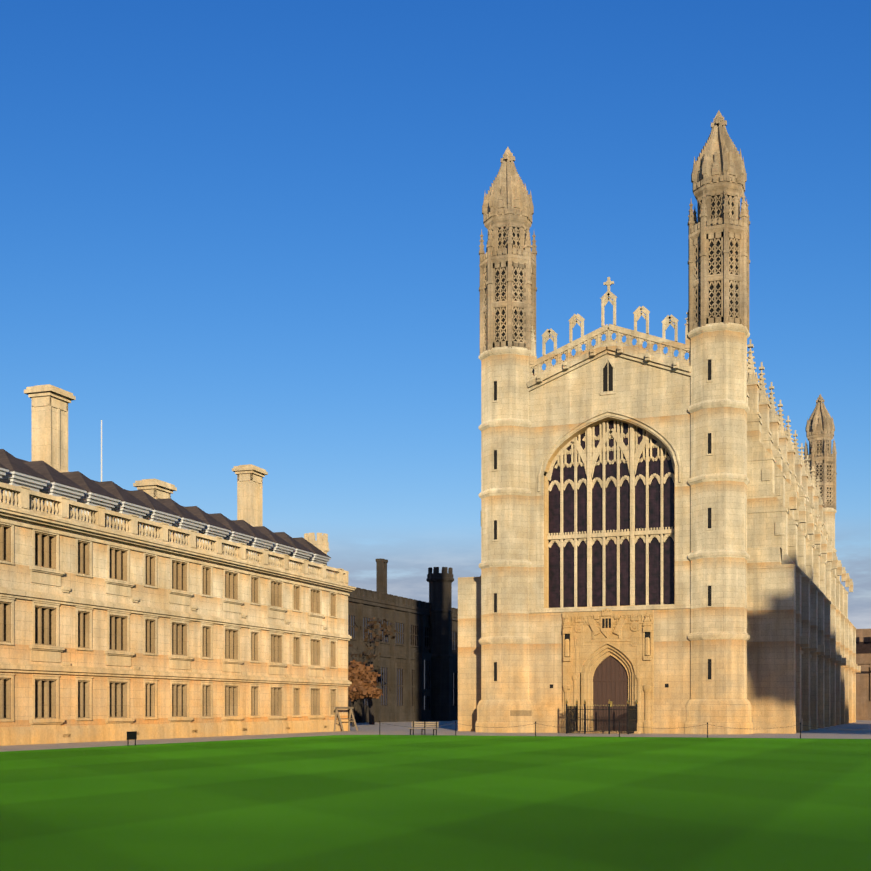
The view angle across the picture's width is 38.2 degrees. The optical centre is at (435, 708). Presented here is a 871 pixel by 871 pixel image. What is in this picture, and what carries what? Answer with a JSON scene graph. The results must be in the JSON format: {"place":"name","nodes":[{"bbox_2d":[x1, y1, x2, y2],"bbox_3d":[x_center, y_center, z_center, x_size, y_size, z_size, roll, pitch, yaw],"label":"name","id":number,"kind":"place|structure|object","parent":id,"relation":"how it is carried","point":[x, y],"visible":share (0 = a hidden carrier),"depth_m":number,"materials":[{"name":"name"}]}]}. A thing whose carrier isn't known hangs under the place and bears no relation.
{"place":"outdoors","nodes":[
{"label":"outdoors","id":0,"kind":"place"},
{"bbox_2d":[0,735,870,870],"bbox_3d":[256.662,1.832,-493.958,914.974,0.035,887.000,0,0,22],"label":"lawn ground","id":1,"kind":"structure","parent":0,"point":[429,803],"depth_m":23.45,"materials":[{"name":"green plant"}]},
{"bbox_2d":[127,731,136,745],"bbox_3d":[-14.692,1.489,60.880,0.040,0.720,0.800,0,0,19],"label":"lawn sign","id":2,"kind":"object","parent":1,"relation":"on","point":[131,735],"visible":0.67,"depth_m":60.83,"materials":[{"name":"black metal"}]},
{"bbox_2d":[379,721,861,737],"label":"rope fence posts","id":3,"kind":"object","parent":1,"relation":"on","point":[535,723],"visible":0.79,"depth_m":79.22,"materials":[{"name":"black metal"}]},
{"bbox_2d":[0,720,870,751],"bbox_3d":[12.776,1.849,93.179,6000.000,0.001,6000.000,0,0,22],"label":"gravel ground","id":4,"kind":"structure","parent":0,"point":[833,732],"depth_m":88.22,"materials":[{"name":"beige gravel"}]},
{"bbox_2d":[0,384,357,745],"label":"building","id":5,"kind":"structure","parent":4,"relation":"on","point":[147,609],"depth_m":75.02,"materials":[{"name":"stone"}]},
{"bbox_2d":[348,660,380,725],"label":"brown tree","id":6,"kind":"object","parent":4,"relation":"on","point":[361,670],"visible":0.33,"depth_m":129.67,"materials":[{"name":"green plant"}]},
{"bbox_2d":[348,673,382,726],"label":"tree","id":7,"kind":"object","parent":4,"relation":"on","point":[358,689],"visible":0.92,"depth_m":123.65,"materials":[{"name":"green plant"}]},
{"bbox_2d":[348,617,401,724],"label":"tall dark tree","id":8,"kind":"object","parent":4,"relation":"on","point":[371,623],"visible":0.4,"depth_m":139.20,"materials":[{"name":"brown plant"}]},
{"bbox_2d":[348,558,457,722],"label":"old schools","id":9,"kind":"object","parent":4,"relation":"on","point":[415,664],"visible":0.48,"depth_m":175.33,"materials":[{"name":"stone"}]},
{"bbox_2d":[408,721,438,734],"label":"bench","id":10,"kind":"object","parent":4,"relation":"on","point":[424,726],"visible":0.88,"depth_m":86.02,"materials":[{"name":"brown wood"}]},
{"bbox_2d":[458,111,860,733],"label":"chapel","id":11,"kind":"structure","parent":4,"relation":"on","point":[658,543],"depth_m":93.95,"materials":[{"name":"stone"}]},
{"bbox_2d":[0,0,870,628],"label":"sky","id":12,"kind":"structure","parent":0,"point":[236,232],"materials":[{"name":"blue"}]},
{"bbox_2d":[856,629,870,719],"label":"building","id":13,"kind":"structure","parent":0,"point":[863,677],"depth_m":192.74,"materials":[{"name":"brown stone"}]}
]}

